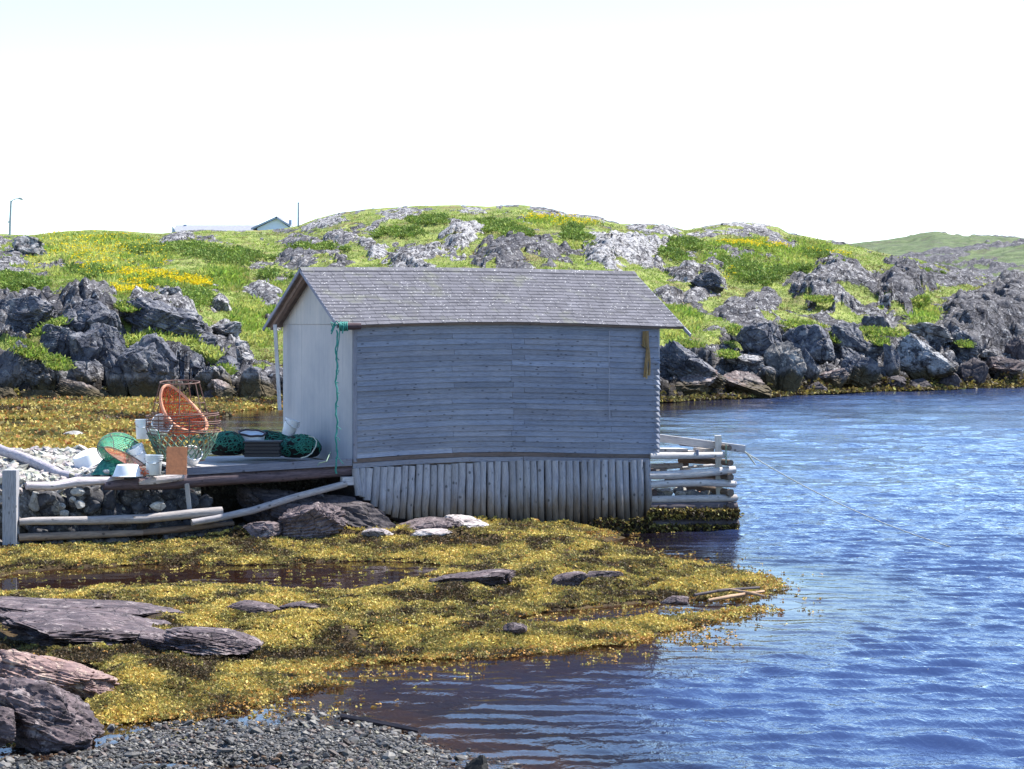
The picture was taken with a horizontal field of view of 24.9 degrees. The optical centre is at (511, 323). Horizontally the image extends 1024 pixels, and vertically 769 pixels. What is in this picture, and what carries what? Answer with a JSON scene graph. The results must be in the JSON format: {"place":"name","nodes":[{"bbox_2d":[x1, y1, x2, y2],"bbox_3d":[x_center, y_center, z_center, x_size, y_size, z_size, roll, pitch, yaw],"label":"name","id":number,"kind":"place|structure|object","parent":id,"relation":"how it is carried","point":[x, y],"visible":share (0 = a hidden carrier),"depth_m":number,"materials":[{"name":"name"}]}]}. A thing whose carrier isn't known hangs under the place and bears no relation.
{"place":"outdoors","nodes":[
{"label":"outdoors","id":0,"kind":"place"},
{"bbox_2d":[135,419,151,438],"bbox_3d":[-6.776,1.941,42.589,0.340,0.360,0.347,0,0,0],"label":"bucket","id":1,"kind":"object","parent":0,"point":[141,431],"visible":0.67,"depth_m":42.47,"materials":[{"name":"plastic"}]},
{"bbox_2d":[0,409,843,768],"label":"shore ground","id":2,"kind":"structure","parent":0,"point":[434,717],"depth_m":27.35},
{"bbox_2d":[20,390,60,397],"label":"boulder","id":3,"kind":"object","parent":2,"relation":"on","point":[29,393],"visible":0.35,"depth_m":115.62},
{"bbox_2d":[0,649,119,692],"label":"shore rock","id":4,"kind":"object","parent":2,"relation":"on","point":[65,675],"visible":0.69,"depth_m":24.01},
{"bbox_2d":[55,380,112,397],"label":"boulder","id":5,"kind":"object","parent":2,"relation":"on","point":[72,388],"visible":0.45,"depth_m":116.28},
{"bbox_2d":[0,610,170,646],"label":"shore rock","id":6,"kind":"object","parent":2,"relation":"on","point":[66,628],"visible":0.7,"depth_m":27.53,"materials":[{"name":"stone"}]},
{"bbox_2d":[0,596,183,617],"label":"shore rock","id":7,"kind":"object","parent":2,"relation":"on","point":[27,604],"visible":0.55,"depth_m":30.10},
{"bbox_2d":[70,679,115,698],"bbox_3d":[-4.472,3.805,24.220,0.778,0.396,0.544,0,0,0],"label":"shore rock","id":8,"kind":"object","parent":2,"relation":"on","point":[91,688],"visible":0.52,"depth_m":24.03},
{"bbox_2d":[104,354,129,396],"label":"boulder","id":9,"kind":"object","parent":2,"relation":"on","point":[116,383],"visible":0.59,"depth_m":117.09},
{"bbox_2d":[117,333,179,397],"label":"boulder","id":10,"kind":"object","parent":2,"relation":"on","point":[148,363],"visible":0.82,"depth_m":116.88,"materials":[{"name":"stone"}]},
{"bbox_2d":[128,630,184,654],"bbox_3d":[-4.152,3.792,27.479,0.897,0.294,0.521,0,0,-17],"label":"shore rock","id":11,"kind":"object","parent":2,"relation":"on","point":[152,639],"visible":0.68,"depth_m":27.27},
{"bbox_2d":[163,626,263,655],"bbox_3d":[-3.576,3.811,27.644,1.197,0.392,1.078,0,0,0],"label":"shore rock","id":12,"kind":"object","parent":2,"relation":"on","point":[198,641],"visible":0.97,"depth_m":27.29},
{"bbox_2d":[207,379,236,397],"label":"boulder","id":13,"kind":"object","parent":2,"relation":"on","point":[220,388],"visible":0.72,"depth_m":117.17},
{"bbox_2d":[225,600,282,612],"bbox_3d":[-3.451,3.808,30.861,0.786,0.230,0.518,0,0,-10],"label":"shore rock","id":14,"kind":"object","parent":2,"relation":"on","point":[251,606],"visible":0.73,"depth_m":30.70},
{"bbox_2d":[238,366,276,398],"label":"boulder","id":15,"kind":"object","parent":2,"relation":"on","point":[255,381],"visible":0.48,"depth_m":117.52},
{"bbox_2d":[242,521,282,537],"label":"shore rock","id":16,"kind":"object","parent":2,"relation":"on","point":[263,529],"visible":0.96,"depth_m":40.65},
{"bbox_2d":[0,444,526,768],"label":"gravel","id":17,"kind":"structure","parent":2,"relation":"on","point":[350,733],"depth_m":21.70,"materials":[{"name":"gravel"}]},
{"bbox_2d":[0,706,15,748],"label":"shore rock","id":18,"kind":"object","parent":17,"relation":"on","point":[7,726],"visible":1,"depth_m":21.39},
{"bbox_2d":[2,469,18,545],"bbox_3d":[-8.553,3.222,39.500,0.243,1.459,0.255,0,0,0],"label":"squared post","id":19,"kind":"object","parent":17,"relation":"on","point":[10,505],"visible":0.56,"depth_m":39.37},
{"bbox_2d":[0,444,82,478],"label":"log","id":20,"kind":"object","parent":17,"relation":"on","point":[26,458],"visible":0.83,"depth_m":42.94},
{"bbox_2d":[0,676,104,753],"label":"shore rock","id":21,"kind":"object","parent":17,"relation":"on","point":[50,718],"visible":0.9,"depth_m":21.68,"materials":[{"name":"stone"}]},
{"bbox_2d":[18,530,142,540],"bbox_3d":[-7.435,3.649,39.937,2.174,0.137,0.141,0,0,-24],"label":"log","id":22,"kind":"object","parent":17,"relation":"on","point":[70,535],"visible":1,"depth_m":39.85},
{"bbox_2d":[73,448,101,467],"bbox_3d":[-7.882,2.551,43.200,0.602,0.465,0.624,0,0,0],"label":"tub","id":23,"kind":"object","parent":17,"relation":"on","point":[89,458],"visible":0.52,"depth_m":42.97,"materials":[{"name":"white plastic"}]},
{"bbox_2d":[90,432,145,474],"bbox_3d":[-6.920,2.312,41.314,1.005,0.707,1.487,0,0,0],"label":"netted crab pot","id":24,"kind":"object","parent":17,"relation":"on","point":[109,461],"visible":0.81,"depth_m":40.85,"materials":[{"name":"fabric"}]},
{"bbox_2d":[126,443,146,465],"bbox_3d":[-6.626,2.321,40.956,0.398,0.424,0.341,0,0,0],"label":"bucket","id":25,"kind":"object","parent":24,"relation":"on","point":[138,451],"visible":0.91,"depth_m":40.86,"materials":[{"name":"white plastic"}]},
{"bbox_2d":[28,485,232,541],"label":"rubble wall","id":26,"kind":"structure","parent":17,"relation":"on","point":[94,498],"depth_m":40.51,"materials":[{"name":"stone"}]},
{"bbox_2d":[25,477,123,490],"bbox_3d":[-7.549,2.765,40.019,1.722,0.231,0.192,0,0,-26],"label":"log","id":27,"kind":"object","parent":26,"relation":"on","point":[69,483],"visible":0.99,"depth_m":39.91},
{"bbox_2d":[19,506,222,524],"bbox_3d":[-6.765,3.354,40.193,3.579,0.247,0.174,0,0,-23],"label":"log","id":28,"kind":"object","parent":26,"relation":"on","point":[149,517],"visible":1,"depth_m":40.16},
{"bbox_2d":[142,521,233,534],"bbox_3d":[-5.700,3.609,40.792,1.675,0.194,0.120,0,0,-24],"label":"log","id":29,"kind":"object","parent":17,"relation":"on","point":[172,529],"visible":1,"depth_m":40.71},
{"bbox_2d":[102,456,353,508],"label":"wooden platform","id":30,"kind":"structure","parent":17,"relation":"on","point":[220,470],"depth_m":41.33,"materials":[{"name":"grey wood"}]},
{"bbox_2d":[112,464,142,476],"bbox_3d":[-6.692,2.555,40.300,0.550,0.205,0.550,0,0,0],"label":"basin","id":31,"kind":"object","parent":30,"relation":"on","point":[127,470],"visible":1,"depth_m":40.12,"materials":[{"name":"white plastic"}]},
{"bbox_2d":[139,475,184,484],"bbox_3d":[-6.124,2.724,40.515,0.818,0.173,0.156,0,0,-27],"label":"driftwood","id":32,"kind":"object","parent":30,"relation":"on","point":[161,479],"visible":0.94,"depth_m":40.47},
{"bbox_2d":[144,454,163,474],"bbox_3d":[-6.240,2.463,40.339,0.334,0.353,0.341,0,0,0],"label":"bucket","id":33,"kind":"object","parent":32,"relation":"on","point":[153,464],"visible":1,"depth_m":40.23,"materials":[{"name":"plastic"}]},
{"bbox_2d":[166,447,186,474],"bbox_3d":[-5.826,2.382,40.211,0.404,0.481,0.216,0,0,-16],"label":"rusty plate","id":34,"kind":"object","parent":30,"relation":"on","point":[176,460],"visible":1,"depth_m":40.20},
{"bbox_2d":[145,412,221,461],"bbox_3d":[-5.882,2.037,41.416,1.359,0.890,1.392,0,0,0],"label":"wire crab pot","id":35,"kind":"object","parent":30,"relation":"on","point":[157,446],"visible":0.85,"depth_m":41.05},
{"bbox_2d":[151,414,171,438],"bbox_3d":[-6.237,1.828,41.203,0.386,0.459,0.463,0,0,-9],"label":"bucket","id":36,"kind":"object","parent":35,"relation":"in","point":[156,422],"visible":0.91,"depth_m":41.21,"materials":[{"name":"white plastic"}]},
{"bbox_2d":[152,380,207,413],"bbox_3d":[-5.971,1.310,41.600,1.012,0.594,1.012,0,0,0],"label":"pot frame","id":37,"kind":"object","parent":35,"relation":"on","point":[188,383],"visible":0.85,"depth_m":41.43,"materials":[{"name":"metal"}]},
{"bbox_2d":[159,384,208,443],"bbox_3d":[-5.951,1.639,41.603,0.900,1.117,0.863,0,0,-17],"label":"netted funnel","id":38,"kind":"object","parent":35,"relation":"in","point":[161,398],"visible":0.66,"depth_m":41.45,"materials":[{"name":"fabric"}]},
{"bbox_2d":[187,445,202,465],"bbox_3d":[-5.681,2.345,41.127,0.374,0.367,0.377,0,0,0],"label":"bucket","id":39,"kind":"object","parent":30,"relation":"on","point":[192,462],"visible":0.66,"depth_m":41.12,"materials":[{"name":"white plastic"}]},
{"bbox_2d":[210,431,244,455],"bbox_3d":[-5.291,2.214,42.989,0.692,0.446,0.888,0,0,0],"label":"net heap","id":40,"kind":"object","parent":30,"relation":"on","point":[229,443],"visible":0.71,"depth_m":42.67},
{"bbox_2d":[243,440,282,456],"bbox_3d":[-4.558,2.289,42.400,0.690,0.290,0.450,0,0,0],"label":"fish box","id":41,"kind":"object","parent":30,"relation":"on","point":[262,448],"visible":1,"depth_m":42.19,"materials":[{"name":"black plastic"}]},
{"bbox_2d":[242,430,287,455],"bbox_3d":[-4.618,2.247,43.645,1.116,0.482,0.882,0,0,0],"label":"net heap","id":42,"kind":"object","parent":30,"relation":"on","point":[272,435],"visible":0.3,"depth_m":43.41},
{"bbox_2d":[238,429,265,439],"bbox_3d":[-4.856,2.112,43.271,0.527,0.277,0.521,0,0,0],"label":"fish tub","id":43,"kind":"object","parent":42,"relation":"on","point":[251,434],"visible":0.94,"depth_m":43.22,"materials":[{"name":"plastic"}]},
{"bbox_2d":[281,434,321,457],"bbox_3d":[-3.933,2.262,42.996,0.794,0.430,0.886,0,0,0],"label":"net heap","id":44,"kind":"object","parent":30,"relation":"on","point":[298,445],"visible":0.94,"depth_m":42.67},
{"bbox_2d":[282,417,299,435],"bbox_3d":[-4.133,1.938,43.296,0.346,0.376,0.316,0,0,0],"label":"bucket","id":45,"kind":"object","parent":44,"relation":"on","point":[290,426],"visible":0.99,"depth_m":43.19,"materials":[{"name":"white plastic"}]},
{"bbox_2d":[340,713,420,732],"bbox_3d":[-1.311,3.970,23.012,0.062,0.057,1.185,0,0,-44],"label":"soaked plank","id":46,"kind":"object","parent":17,"relation":"on","point":[380,723],"visible":1,"depth_m":22.98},
{"bbox_2d":[279,601,319,609],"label":"shore rock","id":47,"kind":"object","parent":2,"relation":"on","point":[304,604],"visible":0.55,"depth_m":30.93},
{"bbox_2d":[278,502,347,539],"bbox_3d":[-3.595,3.559,41.118,1.342,0.807,0.844,0,0,-12],"label":"shore rock","id":48,"kind":"object","parent":2,"relation":"on","point":[318,520],"visible":0.91,"depth_m":40.80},
{"bbox_2d":[235,487,395,529],"bbox_3d":[-3.452,3.548,41.752,3.143,1.191,1.006,0,0,0],"label":"shore rock","id":49,"kind":"object","parent":2,"relation":"on","point":[358,513],"visible":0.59,"depth_m":41.60,"materials":[{"name":"stone"}]},
{"bbox_2d":[191,480,347,525],"bbox_3d":[-4.301,3.191,41.217,2.940,0.707,0.143,0,0,-26],"label":"log","id":50,"kind":"object","parent":49,"relation":"on","point":[270,504],"visible":1,"depth_m":41.15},
{"bbox_2d":[361,528,392,536],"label":"shore rock","id":51,"kind":"object","parent":2,"relation":"on","point":[378,532],"visible":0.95,"depth_m":40.93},
{"bbox_2d":[0,505,822,746],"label":"seaweed","id":52,"kind":"object","parent":2,"relation":"on","point":[227,686],"visible":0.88,"depth_m":31.88,"materials":[{"name":"plant"}]},
{"bbox_2d":[398,517,459,529],"bbox_3d":[-1.596,3.706,41.780,1.358,0.447,0.951,0,0,0],"label":"shore rock","id":53,"kind":"object","parent":2,"relation":"on","point":[431,523],"visible":0.55,"depth_m":41.53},
{"bbox_2d":[410,528,452,536],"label":"shore rock","id":54,"kind":"object","parent":2,"relation":"on","point":[439,532],"visible":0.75,"depth_m":40.95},
{"bbox_2d":[444,514,488,528],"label":"shore rock","id":55,"kind":"object","parent":2,"relation":"on","point":[468,521],"visible":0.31,"depth_m":42.15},
{"bbox_2d":[429,569,514,585],"bbox_3d":[-0.616,3.793,34.537,1.298,0.266,0.860,0,0,10],"label":"shore rock","id":56,"kind":"object","parent":2,"relation":"on","point":[491,577],"visible":0.79,"depth_m":34.18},
{"bbox_2d":[464,755,487,768],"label":"shore rock","id":57,"kind":"object","parent":2,"relation":"on","point":[479,762],"visible":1,"depth_m":19.80,"materials":[{"name":"grey stone"}]},
{"bbox_2d":[262,267,690,544],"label":"fishing shed","id":58,"kind":"structure","parent":2,"relation":"on","point":[476,392],"depth_m":43.44,"materials":[{"name":"wood"}]},
{"bbox_2d":[273,324,281,409],"bbox_3d":[-4.581,0.854,45.200,0.165,1.676,0.070,0,0,0],"label":"leaning post","id":59,"kind":"object","parent":58,"relation":"attached to","point":[277,367],"visible":1,"depth_m":45.16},
{"bbox_2d":[342,323,361,329],"bbox_3d":[-2.905,0.048,41.798,0.359,0.129,0.132,0,0,-21],"label":"eave pole","id":60,"kind":"object","parent":58,"relation":"attached to","point":[354,326],"visible":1,"depth_m":41.77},
{"bbox_2d":[331,321,347,473],"bbox_3d":[-3.076,1.324,41.700,0.366,2.762,0.207,0,0,-39],"label":"teal rope","id":61,"kind":"object","parent":60,"relation":"hanging from","point":[343,327],"visible":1,"depth_m":41.64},
{"bbox_2d":[641,331,650,378],"bbox_3d":[2.563,0.596,44.340,0.243,0.914,0.074,0,0,-24],"label":"strap bundle","id":62,"kind":"object","parent":58,"relation":"hanging from","point":[645,344],"visible":1,"depth_m":44.36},
{"bbox_2d":[0,371,1023,456],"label":"shore weed","id":63,"kind":"object","parent":2,"relation":"on","point":[94,420],"visible":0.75,"depth_m":101.27,"materials":[{"name":"plant"}]},
{"bbox_2d":[503,622,526,633],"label":"shore rock","id":64,"kind":"object","parent":2,"relation":"on","point":[515,627],"visible":1,"depth_m":29.02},
{"bbox_2d":[551,571,588,586],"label":"shore rock","id":65,"kind":"object","parent":2,"relation":"on","point":[575,578],"visible":0.72,"depth_m":33.94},
{"bbox_2d":[587,571,622,578],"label":"shore rock","id":66,"kind":"object","parent":2,"relation":"on","point":[594,574],"visible":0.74,"depth_m":34.79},
{"bbox_2d":[660,596,688,604],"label":"shore rock","id":67,"kind":"object","parent":2,"relation":"on","point":[678,600],"visible":1,"depth_m":31.89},
{"bbox_2d":[707,590,764,601],"bbox_3d":[3.255,3.882,33.092,0.156,0.081,1.382,0,0,41],"label":"drift stick","id":68,"kind":"object","parent":2,"relation":"on","point":[729,596],"visible":1,"depth_m":32.83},
{"bbox_2d":[0,387,1023,768],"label":"water","id":69,"kind":"structure","parent":0,"point":[906,651],"depth_m":33.77,"materials":[{"name":"liquid"}]},
{"bbox_2d":[649,434,745,538],"bbox_3d":[3.353,3.173,45.800,2.356,2.045,2.329,0,0,-21],"label":"log crib","id":70,"kind":"object","parent":69,"relation":"in","point":[717,478],"visible":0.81,"depth_m":44.97,"materials":[{"name":"grey wood"}]},
{"bbox_2d":[745,452,950,546],"bbox_3d":[6.368,3.332,43.282,0.188,1.650,5.630,0,0,-39],"label":"mooring rope","id":71,"kind":"object","parent":70,"relation":"attached to","point":[749,455],"visible":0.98,"depth_m":43.52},
{"bbox_2d":[0,204,1023,402],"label":"hillside","id":72,"kind":"structure","parent":0,"point":[993,322],"depth_m":154.71,"materials":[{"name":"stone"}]},
{"bbox_2d":[0,340,27,389],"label":"boulder","id":73,"kind":"object","parent":72,"relation":"on","point":[10,367],"visible":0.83,"depth_m":116.78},
{"bbox_2d":[0,295,58,332],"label":"boulder","id":74,"kind":"object","parent":72,"relation":"on","point":[31,311],"visible":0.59,"depth_m":123.15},
{"bbox_2d":[12,235,46,255],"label":"boulder","id":75,"kind":"object","parent":72,"relation":"on","point":[27,244],"visible":0.75,"depth_m":165.13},
{"bbox_2d":[7,349,56,390],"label":"boulder","id":76,"kind":"object","parent":72,"relation":"on","point":[34,372],"visible":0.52,"depth_m":117.08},
{"bbox_2d":[39,324,75,359],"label":"boulder","id":77,"kind":"object","parent":72,"relation":"on","point":[55,339],"visible":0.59,"depth_m":119.23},
{"bbox_2d":[68,329,102,360],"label":"boulder","id":78,"kind":"object","parent":72,"relation":"on","point":[87,345],"visible":0.98,"depth_m":118.42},
{"bbox_2d":[69,359,104,382],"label":"boulder","id":79,"kind":"object","parent":72,"relation":"on","point":[79,371],"visible":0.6,"depth_m":117.82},
{"bbox_2d":[62,299,120,332],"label":"boulder","id":80,"kind":"object","parent":72,"relation":"on","point":[85,314],"visible":0.52,"depth_m":122.13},
{"bbox_2d":[89,322,125,361],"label":"boulder","id":81,"kind":"object","parent":72,"relation":"on","point":[113,339],"visible":0.72,"depth_m":119.42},
{"bbox_2d":[120,297,205,338],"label":"boulder","id":82,"kind":"object","parent":72,"relation":"on","point":[161,315],"visible":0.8,"depth_m":123.96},
{"bbox_2d":[189,350,205,374],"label":"boulder","id":83,"kind":"object","parent":72,"relation":"on","point":[197,363],"visible":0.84,"depth_m":121.63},
{"bbox_2d":[195,331,217,345],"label":"boulder","id":84,"kind":"object","parent":72,"relation":"on","point":[209,338],"visible":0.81,"depth_m":124.72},
{"bbox_2d":[192,366,234,396],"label":"boulder","id":85,"kind":"object","parent":72,"relation":"on","point":[205,375],"visible":0.59,"depth_m":118.30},
{"bbox_2d":[210,296,231,311],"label":"boulder","id":86,"kind":"object","parent":72,"relation":"on","point":[218,302],"visible":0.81,"depth_m":135.85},
{"bbox_2d":[212,321,241,336],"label":"boulder","id":87,"kind":"object","parent":72,"relation":"on","point":[228,328],"visible":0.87,"depth_m":126.58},
{"bbox_2d":[216,355,239,374],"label":"boulder","id":88,"kind":"object","parent":72,"relation":"on","point":[227,359],"visible":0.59,"depth_m":122.05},
{"bbox_2d":[172,216,293,231],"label":"house","id":89,"kind":"structure","parent":72,"relation":"on","point":[276,222],"depth_m":335.39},
{"bbox_2d":[234,339,253,360],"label":"boulder","id":90,"kind":"object","parent":72,"relation":"on","point":[243,350],"visible":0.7,"depth_m":125.94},
{"bbox_2d":[25,211,851,290],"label":"wildflowers","id":91,"kind":"object","parent":72,"relation":"on","point":[203,281],"visible":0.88,"depth_m":156.68,"materials":[{"name":"yellow plant"}]},
{"bbox_2d":[0,208,986,365],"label":"juniper","id":92,"kind":"object","parent":72,"relation":"on","point":[747,270],"visible":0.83,"depth_m":165.95,"materials":[{"name":"plant"}]},
{"bbox_2d":[660,340,726,387],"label":"boulder","id":93,"kind":"object","parent":72,"relation":"on","point":[677,359],"visible":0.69,"depth_m":122.75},
{"bbox_2d":[675,370,717,395],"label":"boulder","id":94,"kind":"object","parent":72,"relation":"on","point":[700,383],"visible":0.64,"depth_m":121.75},
{"bbox_2d":[690,272,723,293],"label":"boulder","id":95,"kind":"object","parent":72,"relation":"on","point":[711,281],"visible":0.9,"depth_m":148.39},
{"bbox_2d":[723,353,765,370],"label":"boulder","id":96,"kind":"object","parent":72,"relation":"on","point":[754,362],"visible":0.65,"depth_m":128.50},
{"bbox_2d":[723,370,771,398],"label":"boulder","id":97,"kind":"object","parent":72,"relation":"on","point":[741,382],"visible":0.66,"depth_m":124.56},
{"bbox_2d":[736,322,782,357],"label":"boulder","id":98,"kind":"object","parent":72,"relation":"on","point":[760,337],"visible":0.71,"depth_m":130.55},
{"bbox_2d":[758,366,776,389],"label":"boulder","id":99,"kind":"object","parent":72,"relation":"on","point":[767,374],"visible":0.77,"depth_m":127.97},
{"bbox_2d":[764,341,806,391],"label":"boulder","id":100,"kind":"object","parent":72,"relation":"on","point":[785,361],"visible":0.77,"depth_m":128.44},
{"bbox_2d":[782,324,834,363],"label":"boulder","id":101,"kind":"object","parent":72,"relation":"on","point":[814,341],"visible":0.66,"depth_m":136.81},
{"bbox_2d":[806,381,827,394],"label":"boulder","id":102,"kind":"object","parent":72,"relation":"on","point":[818,385],"visible":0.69,"depth_m":131.34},
{"bbox_2d":[802,348,819,380],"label":"boulder","id":103,"kind":"object","parent":102,"relation":"on","point":[813,370],"visible":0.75,"depth_m":131.66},
{"bbox_2d":[819,368,849,388],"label":"boulder","id":104,"kind":"object","parent":72,"relation":"on","point":[837,378],"visible":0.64,"depth_m":132.91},
{"bbox_2d":[831,322,867,352],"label":"boulder","id":105,"kind":"object","parent":72,"relation":"on","point":[849,335],"visible":0.84,"depth_m":139.69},
{"bbox_2d":[840,354,882,387],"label":"boulder","id":106,"kind":"object","parent":72,"relation":"on","point":[863,372],"visible":0.62,"depth_m":134.67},
{"bbox_2d":[865,342,883,358],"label":"boulder","id":107,"kind":"object","parent":72,"relation":"on","point":[875,351],"visible":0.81,"depth_m":139.99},
{"bbox_2d":[861,315,889,327],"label":"boulder","id":108,"kind":"object","parent":72,"relation":"on","point":[876,321],"visible":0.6,"depth_m":144.63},
{"bbox_2d":[883,344,899,376],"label":"boulder","id":109,"kind":"object","parent":72,"relation":"on","point":[891,363],"visible":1,"depth_m":137.54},
{"bbox_2d":[896,333,956,379],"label":"boulder","id":110,"kind":"object","parent":72,"relation":"on","point":[918,357],"visible":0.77,"depth_m":139.30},
{"bbox_2d":[905,322,953,343],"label":"boulder","id":111,"kind":"object","parent":72,"relation":"on","point":[929,332],"visible":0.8,"depth_m":146.25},
{"bbox_2d":[939,373,961,386],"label":"boulder","id":112,"kind":"object","parent":72,"relation":"on","point":[955,380],"visible":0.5,"depth_m":139.75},
{"bbox_2d":[950,329,983,357],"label":"boulder","id":113,"kind":"object","parent":72,"relation":"on","point":[976,350],"visible":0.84,"depth_m":146.37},
{"bbox_2d":[960,357,988,384],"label":"boulder","id":114,"kind":"object","parent":72,"relation":"on","point":[976,369],"visible":0.77,"depth_m":142.59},
{"bbox_2d":[986,356,1023,375],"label":"boulder","id":115,"kind":"object","parent":72,"relation":"on","point":[1013,367],"visible":0.84,"depth_m":146.07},
{"bbox_2d":[1004,337,1023,359],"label":"boulder","id":116,"kind":"object","parent":72,"relation":"on","point":[1014,347],"visible":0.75,"depth_m":148.27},
{"bbox_2d":[0,0,1023,243],"label":"sky","id":117,"kind":"structure","parent":0,"point":[848,121],"materials":[{"name":"white"}]},
{"bbox_2d":[850,231,1023,276],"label":"hill","id":118,"kind":"structure","parent":0,"point":[995,255],"depth_m":320.51,"materials":[{"name":"plant"}]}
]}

